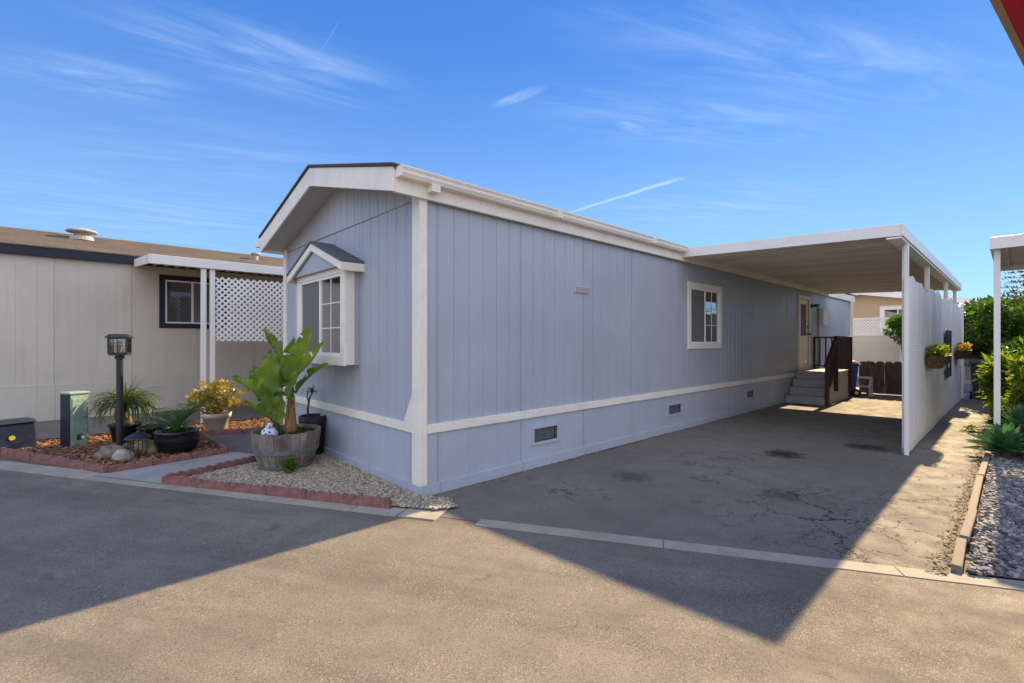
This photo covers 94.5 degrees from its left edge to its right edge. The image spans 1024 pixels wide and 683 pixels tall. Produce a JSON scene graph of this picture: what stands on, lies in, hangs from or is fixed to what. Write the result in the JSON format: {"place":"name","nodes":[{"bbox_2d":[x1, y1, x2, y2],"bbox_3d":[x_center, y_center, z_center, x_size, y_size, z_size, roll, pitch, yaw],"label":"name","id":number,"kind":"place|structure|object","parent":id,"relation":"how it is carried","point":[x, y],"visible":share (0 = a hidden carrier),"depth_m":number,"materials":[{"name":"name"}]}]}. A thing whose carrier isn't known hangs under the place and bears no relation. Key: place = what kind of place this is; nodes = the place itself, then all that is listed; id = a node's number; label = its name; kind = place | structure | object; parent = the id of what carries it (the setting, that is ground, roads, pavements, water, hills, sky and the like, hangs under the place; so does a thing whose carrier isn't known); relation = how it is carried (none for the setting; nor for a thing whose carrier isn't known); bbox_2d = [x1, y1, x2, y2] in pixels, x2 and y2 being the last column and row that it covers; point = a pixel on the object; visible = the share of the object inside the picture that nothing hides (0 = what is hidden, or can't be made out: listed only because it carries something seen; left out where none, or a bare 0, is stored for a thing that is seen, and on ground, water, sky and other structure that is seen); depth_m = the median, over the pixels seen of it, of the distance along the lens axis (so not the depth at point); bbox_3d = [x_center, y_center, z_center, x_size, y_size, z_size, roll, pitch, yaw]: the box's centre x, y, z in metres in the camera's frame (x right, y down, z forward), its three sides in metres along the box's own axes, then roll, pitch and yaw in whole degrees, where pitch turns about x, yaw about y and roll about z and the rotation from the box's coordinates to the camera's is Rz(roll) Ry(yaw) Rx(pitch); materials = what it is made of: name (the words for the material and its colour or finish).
{"place":"outdoors","nodes":[
{"label":"outdoors","id":0,"kind":"place"},
{"bbox_2d":[35,403,277,439],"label":"neighbour driveway","id":1,"kind":"structure","parent":0,"point":[47,429],"depth_m":9.60,"materials":[{"name":"concrete"}]},
{"bbox_2d":[0,469,1023,682],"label":"road","id":2,"kind":"structure","parent":0,"point":[104,582],"depth_m":2.86,"materials":[{"name":"grey asphalt"}]},
{"bbox_2d":[0,461,44,471],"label":"curb strip","id":3,"kind":"object","parent":2,"relation":"on","point":[13,466],"visible":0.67,"depth_m":6.03,"materials":[{"name":"concrete"}]},
{"bbox_2d":[22,466,122,482],"bbox_3d":[-5.242,1.610,5.715,1.558,0.030,0.260,0,0,17],"label":"curb strip","id":4,"kind":"object","parent":2,"relation":"on","point":[68,472],"visible":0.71,"depth_m":5.71,"materials":[{"name":"concrete"}]},
{"bbox_2d":[113,479,229,495],"bbox_3d":[-3.743,1.610,5.264,1.558,0.030,0.260,0,0,17],"label":"curb strip","id":5,"kind":"object","parent":2,"relation":"on","point":[172,487],"visible":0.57,"depth_m":5.17,"materials":[{"name":"concrete"}]},
{"bbox_2d":[221,492,356,510],"bbox_3d":[-2.243,1.610,4.814,1.558,0.030,0.260,0,0,17],"label":"curb strip","id":6,"kind":"object","parent":2,"relation":"on","point":[320,504],"visible":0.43,"depth_m":4.71,"materials":[{"name":"concrete"}]},
{"bbox_2d":[350,506,408,516],"bbox_3d":[-1.258,1.610,4.519,0.482,0.030,0.260,0,0,17],"label":"curb strip","id":7,"kind":"object","parent":2,"relation":"on","point":[394,511],"visible":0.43,"depth_m":4.46,"materials":[{"name":"concrete"}]},
{"bbox_2d":[398,507,447,520],"bbox_3d":[-0.827,1.607,4.411,0.368,0.030,0.280,0,0,17],"label":"curb strip","id":8,"kind":"object","parent":2,"relation":"on","point":[423,514],"visible":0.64,"depth_m":4.38,"materials":[{"name":"concrete"}]},
{"bbox_2d":[475,519,662,547],"bbox_3d":[0.447,1.613,3.969,1.558,0.030,0.145,0,0,17],"label":"curb strip","id":9,"kind":"object","parent":2,"relation":"on","point":[643,541],"visible":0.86,"depth_m":3.94,"materials":[{"name":"concrete"}]},
{"bbox_2d":[664,540,903,576],"bbox_3d":[1.947,1.613,3.519,1.558,0.030,0.145,0,0,17],"label":"curb strip","id":10,"kind":"object","parent":2,"relation":"on","point":[805,560],"visible":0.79,"depth_m":3.49,"materials":[{"name":"concrete"}]},
{"bbox_2d":[895,566,1023,590],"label":"curb strip","id":11,"kind":"object","parent":2,"relation":"on","point":[972,579],"visible":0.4,"depth_m":3.18,"materials":[{"name":"concrete"}]},
{"bbox_2d":[0,378,1023,580],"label":"ground","id":12,"kind":"structure","parent":0,"point":[968,548],"depth_m":4.28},
{"bbox_2d":[0,447,16,458],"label":"edging block","id":13,"kind":"structure","parent":12,"relation":"on","point":[9,455],"depth_m":6.62,"materials":[{"name":"red concrete"}]},
{"bbox_2d":[14,449,32,461],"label":"edging block","id":14,"kind":"structure","parent":12,"relation":"on","point":[22,455],"depth_m":6.45,"materials":[{"name":"red concrete"}]},
{"bbox_2d":[30,453,49,465],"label":"edging block","id":15,"kind":"structure","parent":12,"relation":"on","point":[38,458],"depth_m":6.30,"materials":[{"name":"red concrete"}]},
{"bbox_2d":[47,455,68,467],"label":"edging block","id":16,"kind":"structure","parent":12,"relation":"on","point":[55,461],"depth_m":6.12,"materials":[{"name":"red concrete"}]},
{"bbox_2d":[65,459,86,469],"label":"edging block","id":17,"kind":"structure","parent":12,"relation":"on","point":[74,464],"depth_m":5.95,"materials":[{"name":"red concrete"}]},
{"bbox_2d":[84,462,107,473],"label":"edging block","id":18,"kind":"structure","parent":12,"relation":"on","point":[95,467],"depth_m":5.77,"materials":[{"name":"red concrete"}]},
{"bbox_2d":[108,459,151,472],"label":"edging block","id":19,"kind":"structure","parent":12,"relation":"on","point":[129,465],"depth_m":5.87,"materials":[{"name":"red concrete"}]},
{"bbox_2d":[0,226,282,421],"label":"mobile home","id":20,"kind":"object","parent":12,"relation":"on","point":[69,303],"visible":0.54,"depth_m":10.22,"materials":[{"name":"beige"}]},
{"bbox_2d":[159,274,226,328],"bbox_3d":[-7.743,-0.920,11.446,1.350,1.220,0.578,0,0,-43],"label":"window frame","id":21,"kind":"structure","parent":20,"relation":"in","point":[179,296],"depth_m":11.28,"materials":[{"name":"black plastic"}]},
{"bbox_2d":[134,254,282,423],"bbox_3d":[-3.520,-0.102,13.033,10.598,3.405,2.685,0,0,-43],"label":"patio cover","id":22,"kind":"object","parent":20,"relation":"attached to","point":[204,265],"visible":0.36,"depth_m":9.36,"materials":[{"name":"white wood"}]},
{"bbox_2d":[5,415,282,467],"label":"bark mulch","id":23,"kind":"object","parent":12,"relation":"on","point":[48,444],"visible":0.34,"depth_m":6.96,"materials":[{"name":"brown wood"}]},
{"bbox_2d":[0,417,36,449],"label":"utility box","id":24,"kind":"object","parent":23,"relation":"on","point":[16,433],"visible":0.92,"depth_m":6.88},
{"bbox_2d":[59,390,89,447],"bbox_3d":[-6.589,1.173,7.131,0.280,0.835,0.260,0,0,20],"label":"utility pedestal","id":25,"kind":"object","parent":23,"relation":"on","point":[73,428],"visible":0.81,"depth_m":7.04,"materials":[{"name":"green metal"}]},
{"bbox_2d":[93,445,125,459],"bbox_3d":[-5.449,1.504,6.417,0.378,0.201,0.250,0,0,-11],"label":"rock","id":26,"kind":"object","parent":23,"relation":"on","point":[106,451],"visible":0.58,"depth_m":6.33,"materials":[{"name":"grey stone"}]},
{"bbox_2d":[104,334,133,445],"bbox_3d":[-5.550,0.738,6.690,0.270,1.685,0.270,0,0,-25],"label":"lamp post","id":27,"kind":"object","parent":23,"relation":"on","point":[119,357],"visible":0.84,"depth_m":6.66,"materials":[{"name":"black metal"}]},
{"bbox_2d":[77,375,166,442],"bbox_3d":[-6.047,1.036,7.440,1.234,1.088,1.075,0,0,0],"label":"potted plant","id":28,"kind":"object","parent":23,"relation":"on","point":[130,401],"visible":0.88,"depth_m":7.29,"materials":[{"name":"green plant"}]},
{"bbox_2d":[111,449,134,460],"bbox_3d":[-5.175,1.516,6.296,0.240,0.179,0.177,0,0,-29],"label":"rock","id":29,"kind":"object","parent":23,"relation":"on","point":[119,454],"visible":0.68,"depth_m":6.24,"materials":[{"name":"grey stone"}]},
{"bbox_2d":[123,430,151,457],"bbox_3d":[-5.060,1.383,6.400,0.310,0.376,0.310,0,0,0],"label":"ground lantern","id":30,"kind":"object","parent":23,"relation":"on","point":[138,435],"visible":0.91,"depth_m":6.35,"materials":[{"name":"black metal"}]},
{"bbox_2d":[132,439,157,454],"bbox_3d":[-5.120,1.484,6.655,0.371,0.241,0.290,0,0,-6],"label":"rock","id":31,"kind":"object","parent":23,"relation":"on","point":[151,448],"visible":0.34,"depth_m":6.56,"materials":[{"name":"beige stone"}]},
{"bbox_2d":[136,420,166,440],"bbox_3d":[-5.509,1.403,7.232,0.530,0.355,0.454,0,0,14],"label":"potted plant","id":32,"kind":"object","parent":23,"relation":"on","point":[145,429],"visible":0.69,"depth_m":7.11,"materials":[{"name":"green plant"}]},
{"bbox_2d":[130,401,213,453],"bbox_3d":[-4.782,1.236,6.717,1.088,0.688,1.000,0,0,40],"label":"potted plant","id":33,"kind":"object","parent":23,"relation":"on","point":[179,438],"visible":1,"depth_m":6.64,"materials":[{"name":"green plant"}]},
{"bbox_2d":[184,379,248,432],"bbox_3d":[-5.154,1.108,8.229,1.018,0.945,0.843,0,0,0],"label":"potted plant","id":34,"kind":"object","parent":23,"relation":"on","point":[215,416],"visible":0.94,"depth_m":8.09,"materials":[{"name":"yellow plant"}]},
{"bbox_2d":[152,453,191,465],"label":"edging block","id":35,"kind":"structure","parent":12,"relation":"on","point":[165,460],"depth_m":6.20,"materials":[{"name":"red concrete"}]},
{"bbox_2d":[96,450,254,484],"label":"walkway","id":36,"kind":"structure","parent":12,"relation":"on","point":[154,473],"depth_m":5.91,"materials":[{"name":"concrete"}]},
{"bbox_2d":[211,433,252,452],"bbox_3d":[-3.945,1.584,7.585,2.107,0.001,1.216,0,0,45],"label":"walkway pad","id":37,"kind":"object","parent":36,"relation":"on","point":[238,442],"visible":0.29,"depth_m":7.49,"materials":[{"name":"grey concrete"}]},
{"bbox_2d":[162,474,197,486],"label":"edging block","id":38,"kind":"structure","parent":12,"relation":"on","point":[181,480],"depth_m":5.23,"materials":[{"name":"red concrete"}]},
{"bbox_2d":[168,465,213,476],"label":"edging block","id":39,"kind":"structure","parent":12,"relation":"on","point":[198,470],"depth_m":5.59,"materials":[{"name":"red concrete"}]},
{"bbox_2d":[201,432,213,440],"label":"edging block","id":40,"kind":"structure","parent":12,"relation":"on","point":[207,436],"depth_m":7.59,"materials":[{"name":"red concrete"}]},
{"bbox_2d":[192,448,226,458],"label":"edging block","id":41,"kind":"structure","parent":12,"relation":"on","point":[201,454],"depth_m":6.55,"materials":[{"name":"red concrete"}]},
{"bbox_2d":[194,479,231,490],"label":"edging block","id":42,"kind":"structure","parent":12,"relation":"on","point":[212,485],"depth_m":5.10,"materials":[{"name":"red concrete"}]},
{"bbox_2d":[211,439,228,452],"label":"edging block","id":43,"kind":"structure","parent":12,"relation":"on","point":[218,444],"depth_m":6.99,"materials":[{"name":"red concrete"}]},
{"bbox_2d":[207,428,242,435],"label":"edging block","id":44,"kind":"structure","parent":12,"relation":"on","point":[223,431],"depth_m":8.08,"materials":[{"name":"red concrete"}]},
{"bbox_2d":[214,455,255,470],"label":"edging block","id":45,"kind":"structure","parent":12,"relation":"on","point":[235,462],"depth_m":5.99,"materials":[{"name":"red concrete"}]},
{"bbox_2d":[229,482,267,494],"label":"edging block","id":46,"kind":"structure","parent":12,"relation":"on","point":[250,488],"depth_m":4.97,"materials":[{"name":"red concrete"}]},
{"bbox_2d":[243,427,260,432],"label":"edging block","id":47,"kind":"structure","parent":12,"relation":"on","point":[247,430],"depth_m":8.21,"materials":[{"name":"red brick"}]},
{"bbox_2d":[266,485,307,498],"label":"edging block","id":48,"kind":"structure","parent":12,"relation":"on","point":[286,492],"depth_m":4.84,"materials":[{"name":"red concrete"}]},
{"bbox_2d":[189,453,457,509],"bbox_3d":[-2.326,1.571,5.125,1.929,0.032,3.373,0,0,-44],"label":"pale gravel","id":49,"kind":"structure","parent":12,"relation":"on","point":[323,466],"depth_m":5.33,"materials":[{"name":"beige gravel"}]},
{"bbox_2d":[250,424,320,471],"bbox_3d":[-2.860,1.340,6.000,0.810,0.461,0.804,0,0,-11],"label":"barrel planter","id":50,"kind":"object","parent":49,"relation":"on","point":[271,452],"visible":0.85,"depth_m":5.69,"materials":[{"name":"brown wood"}]},
{"bbox_2d":[260,422,277,434],"bbox_3d":[-2.984,1.097,5.817,0.200,0.206,0.165,0,0,-23],"label":"figurine","id":51,"kind":"object","parent":50,"relation":"on","point":[269,429],"visible":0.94,"depth_m":5.77,"materials":[{"name":"white ceramic"}]},
{"bbox_2d":[232,327,328,434],"bbox_3d":[-2.794,0.507,5.876,1.228,1.391,0.566,0,0,16],"label":"banana plant","id":52,"kind":"object","parent":50,"relation":"on","point":[268,379],"visible":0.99,"depth_m":5.86,"materials":[{"name":"green plant"}]},
{"bbox_2d":[288,426,315,434],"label":"ground cover plant","id":53,"kind":"object","parent":50,"relation":"on","point":[304,429],"visible":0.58,"depth_m":6.07,"materials":[{"name":"green plant"}]},
{"bbox_2d":[282,456,297,473],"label":"weed","id":54,"kind":"object","parent":49,"relation":"on","point":[290,463],"visible":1,"depth_m":5.59,"materials":[{"name":"green plant"}]},
{"bbox_2d":[299,386,325,454],"bbox_3d":[-2.790,1.103,6.625,0.370,0.953,0.379,0,0,0],"label":"potted plant","id":55,"kind":"object","parent":49,"relation":"on","point":[315,418],"visible":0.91,"depth_m":6.57,"materials":[{"name":"black plant"}]},
{"bbox_2d":[306,490,348,503],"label":"edging block","id":56,"kind":"structure","parent":12,"relation":"on","point":[327,496],"depth_m":4.70,"materials":[{"name":"red concrete"}]},
{"bbox_2d":[346,494,391,508],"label":"edging block","id":57,"kind":"structure","parent":12,"relation":"on","point":[371,501],"depth_m":4.56,"materials":[{"name":"red concrete"}]},
{"bbox_2d":[255,162,855,495],"bbox_3d":[4.330,-0.343,12.608,19.120,3.885,4.550,0,0,-43],"label":"mobile home","id":58,"kind":"object","parent":12,"relation":"on","point":[467,334],"visible":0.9,"depth_m":6.12,"materials":[{"name":"blue"}]},
{"bbox_2d":[286,241,364,365],"bbox_3d":[-2.420,-0.517,6.497,0.690,1.635,1.880,0,0,-43],"label":"bay window","id":59,"kind":"structure","parent":58,"relation":"in","point":[328,287],"depth_m":6.10,"materials":[{"name":"white wood"}]},
{"bbox_2d":[687,281,721,348],"bbox_3d":[3.608,-0.490,9.476,1.460,1.260,0.578,0,0,-43],"label":"window frame","id":60,"kind":"structure","parent":58,"relation":"in","point":[704,301],"depth_m":9.25,"materials":[{"name":"white paint"}]},
{"bbox_2d":[800,299,810,368],"bbox_3d":[8.395,-0.220,13.580,0.900,2.000,0.130,0,0,-43],"label":"door","id":61,"kind":"structure","parent":58,"relation":"in","point":[804,326],"depth_m":13.62,"materials":[{"name":"white paint"}]},
{"bbox_2d":[683,223,961,454],"bbox_3d":[7.662,-0.037,10.691,9.680,3.275,3.076,0,0,-43],"label":"carport","id":62,"kind":"object","parent":58,"relation":"attached to","point":[886,258],"visible":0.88,"depth_m":8.39,"materials":[{"name":"white metal"}]},
{"bbox_2d":[853,317,971,383],"bbox_3d":[17.150,0.230,17.735,0.160,2.740,12.096,0,0,-43],"label":"vinyl fence","id":63,"kind":"object","parent":12,"relation":"on","point":[877,346],"visible":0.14,"depth_m":19.78,"materials":[{"name":"white plastic"}]},
{"bbox_2d":[850,292,977,332],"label":"house","id":64,"kind":"structure","parent":12,"relation":"on","point":[877,305],"depth_m":23.75,"materials":[{"name":"beige"}]},
{"bbox_2d":[880,305,901,332],"bbox_3d":[19.100,-1.100,23.346,0.578,1.320,1.420,0,0,-43],"label":"window frame","id":65,"kind":"structure","parent":64,"relation":"in","point":[885,311],"depth_m":23.56,"materials":[{"name":"white plastic"}]},
{"bbox_2d":[964,289,1023,359],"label":"tree","id":66,"kind":"object","parent":12,"relation":"on","point":[1007,298],"visible":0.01,"depth_m":16.54,"materials":[{"name":"green plant"}]},
{"bbox_2d":[966,451,1023,578],"bbox_3d":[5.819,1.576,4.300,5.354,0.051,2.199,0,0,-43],"label":"grey gravel","id":67,"kind":"structure","parent":12,"relation":"on","point":[990,517],"depth_m":4.08,"materials":[{"name":"grey gravel"}]},
{"bbox_2d":[961,421,1023,458],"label":"agave","id":68,"kind":"object","parent":67,"relation":"on","point":[1004,441],"visible":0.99,"depth_m":6.37,"materials":[{"name":"green plant"}]},
{"bbox_2d":[0,0,1023,298],"label":"sky","id":69,"kind":"structure","parent":0,"point":[183,123],"materials":[{"name":"blue"}]},
{"bbox_2d":[404,393,992,573],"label":"driveway","id":70,"kind":"structure","parent":0,"point":[844,479],"depth_m":5.18,"materials":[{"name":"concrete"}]},
{"bbox_2d":[478,409,983,573],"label":"leaf litter","id":71,"kind":"object","parent":70,"relation":"on","point":[978,456],"visible":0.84,"depth_m":4.50,"materials":[{"name":"brown plant"}]},
{"bbox_2d":[786,336,852,405],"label":"porch steps","id":72,"kind":"structure","parent":70,"relation":"on","point":[830,383],"depth_m":12.51,"materials":[{"name":"grey paint"}]},
{"bbox_2d":[842,361,862,396],"bbox_3d":[9.916,1.085,14.068,0.776,1.030,0.621,0,0,27],"label":"wheeled bin","id":73,"kind":"object","parent":70,"relation":"on","point":[855,392],"visible":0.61,"depth_m":13.74,"materials":[{"name":"blue plastic"}]},
{"bbox_2d":[856,376,872,395],"bbox_3d":[10.479,1.330,14.155,0.470,0.540,0.444,0,0,-43],"label":"step stool","id":74,"kind":"object","parent":70,"relation":"on","point":[870,386],"visible":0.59,"depth_m":14.01,"materials":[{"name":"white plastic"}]},
{"bbox_2d":[859,361,960,394],"bbox_3d":[11.617,1.096,13.895,0.175,1.008,2.295,0,0,-43],"label":"wooden fence","id":75,"kind":"object","parent":70,"relation":"on","point":[892,385],"visible":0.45,"depth_m":14.25,"materials":[{"name":"brown wood"}]},
{"bbox_2d":[909,276,963,451],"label":"screen wall","id":76,"kind":"structure","parent":70,"relation":"on","point":[936,396],"depth_m":8.38,"materials":[{"name":"white plastic"}]},
{"bbox_2d":[925,341,951,368],"bbox_3d":[7.389,0.220,8.188,1.067,0.483,0.370,0,0,-43],"label":"wall planter","id":77,"kind":"object","parent":76,"relation":"attached to","point":[938,356],"visible":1,"depth_m":7.93,"materials":[{"name":"green metal"}]},
{"bbox_2d":[946,330,951,376],"bbox_3d":[9.484,0.260,10.266,0.760,1.000,0.035,0,0,-43],"label":"wall art","id":78,"kind":"object","parent":76,"relation":"attached to","point":[949,342],"depth_m":10.34,"materials":[{"name":"black metal"}]},
{"bbox_2d":[954,342,972,358],"bbox_3d":[11.446,0.219,11.975,1.234,0.444,0.339,0,0,-43],"label":"wall planter","id":79,"kind":"object","parent":76,"relation":"attached to","point":[963,350],"visible":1,"depth_m":11.69,"materials":[{"name":"yellow metal"}]},
{"bbox_2d":[951,537,966,573],"bbox_3d":[3.325,1.587,3.516,0.660,0.066,0.060,0,0,-44],"label":"edging board","id":80,"kind":"object","parent":70,"relation":"on","point":[958,558],"visible":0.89,"depth_m":3.44,"materials":[{"name":"beige wood"}]},
{"bbox_2d":[959,508,976,543],"bbox_3d":[3.924,1.575,4.061,0.900,0.066,0.060,0,0,-43],"label":"edging board","id":81,"kind":"object","parent":70,"relation":"on","point":[966,531],"visible":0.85,"depth_m":3.98,"materials":[{"name":"beige wood"}]},
{"bbox_2d":[957,424,980,430],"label":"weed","id":82,"kind":"object","parent":70,"relation":"on","point":[968,427],"visible":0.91,"depth_m":8.43,"materials":[{"name":"green plant"}]},
{"bbox_2d":[967,475,983,510],"bbox_3d":[4.856,1.587,4.946,1.630,0.066,0.060,0,0,-43],"label":"edging board","id":83,"kind":"object","parent":70,"relation":"on","point":[975,494],"visible":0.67,"depth_m":4.87,"materials":[{"name":"beige wood"}]},
{"bbox_2d":[977,451,990,479],"bbox_3d":[6.121,1.581,6.119,1.780,0.066,0.060,0,0,-43],"label":"edging board","id":84,"kind":"object","parent":70,"relation":"on","point":[984,464],"visible":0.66,"depth_m":5.95,"materials":[{"name":"beige wood"}]},
{"bbox_2d":[856,380,987,399],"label":"side path","id":85,"kind":"structure","parent":0,"point":[967,388],"depth_m":15.17,"materials":[{"name":"concrete"}]},
{"bbox_2d":[882,313,901,352],"bbox_3d":[14.928,0.242,18.111,1.422,2.820,1.658,0,0,-5],"label":"tree","id":86,"kind":"object","parent":85,"relation":"on","point":[894,324],"visible":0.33,"depth_m":17.97,"materials":[{"name":"green plant"}]},
{"bbox_2d":[968,359,986,398],"bbox_3d":[13.089,1.050,13.087,0.653,1.099,0.822,0,0,42],"label":"wheeled bin","id":87,"kind":"object","parent":85,"relation":"on","point":[974,369],"visible":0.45,"depth_m":13.03,"materials":[{"name":"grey plastic"}]},
{"bbox_2d":[964,297,1017,366],"bbox_3d":[14.875,0.131,14.990,2.229,3.046,2.751,0,0,-4],"label":"tree","id":88,"kind":"object","parent":85,"relation":"on","point":[976,353],"visible":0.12,"depth_m":14.72,"materials":[{"name":"green plant"}]},
{"bbox_2d":[964,297,1023,355],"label":"tree","id":89,"kind":"object","parent":85,"relation":"on","point":[1012,322],"visible":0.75,"depth_m":13.45,"materials":[{"name":"green plant"}]},
{"bbox_2d":[990,0,1023,65],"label":"canopy","id":90,"kind":"object","parent":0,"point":[1010,14],"depth_m":1.62,"materials":[{"name":"red fabric"}]},
{"label":"planting soil","id":91,"kind":"structure","parent":0,"visible":0},
{"bbox_2d":[970,422,993,438],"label":"strap leaf plant","id":92,"kind":"object","parent":91,"relation":"on","point":[983,428],"visible":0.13,"depth_m":7.55,"materials":[{"name":"green plant"}]},
{"bbox_2d":[971,350,1017,413],"bbox_3d":[9.447,0.879,9.111,1.114,1.454,0.997,0,0,-4],"label":"bush","id":93,"kind":"object","parent":91,"relation":"on","point":[987,383],"visible":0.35,"depth_m":9.03,"materials":[{"name":"green plant"}]},
{"bbox_2d":[977,342,1020,406],"bbox_3d":[10.675,0.796,10.048,1.020,1.620,0.829,0,0,17],"label":"bush","id":94,"kind":"object","parent":91,"relation":"on","point":[1003,347],"visible":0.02,"depth_m":10.13,"materials":[{"name":"green plant"}]},
{"bbox_2d":[988,402,1010,424],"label":"bush","id":95,"kind":"object","parent":91,"relation":"on","point":[992,420],"visible":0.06,"depth_m":8.06,"materials":[{"name":"green plant"}]},
{"bbox_2d":[978,404,1023,433],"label":"agave","id":96,"kind":"object","parent":91,"relation":"on","point":[1015,415],"visible":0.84,"depth_m":6.77,"materials":[{"name":"green plant"}]},
{"bbox_2d":[987,270,1023,307],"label":"spiky tree","id":97,"kind":"object","parent":91,"relation":"on","point":[1016,288],"visible":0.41,"depth_m":14.79,"materials":[{"name":"green plant"}]},
{"bbox_2d":[990,234,1023,424],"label":"awning","id":98,"kind":"object","parent":91,"relation":"on","point":[1007,253],"visible":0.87,"depth_m":6.87,"materials":[{"name":"white metal"}]},
{"bbox_2d":[990,336,1023,357],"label":"bush","id":99,"kind":"object","parent":91,"relation":"on","point":[1013,342],"visible":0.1,"depth_m":11.57,"materials":[{"name":"green plant"}]},
{"bbox_2d":[1001,336,1023,396],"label":"bush","id":100,"kind":"object","parent":91,"relation":"on","point":[1018,349],"visible":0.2,"depth_m":8.37,"materials":[{"name":"green plant"}]},
{"bbox_2d":[1001,355,1023,420],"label":"bush","id":101,"kind":"object","parent":91,"relation":"on","point":[1015,397],"visible":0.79,"depth_m":7.39,"materials":[{"name":"green plant"}]}
]}

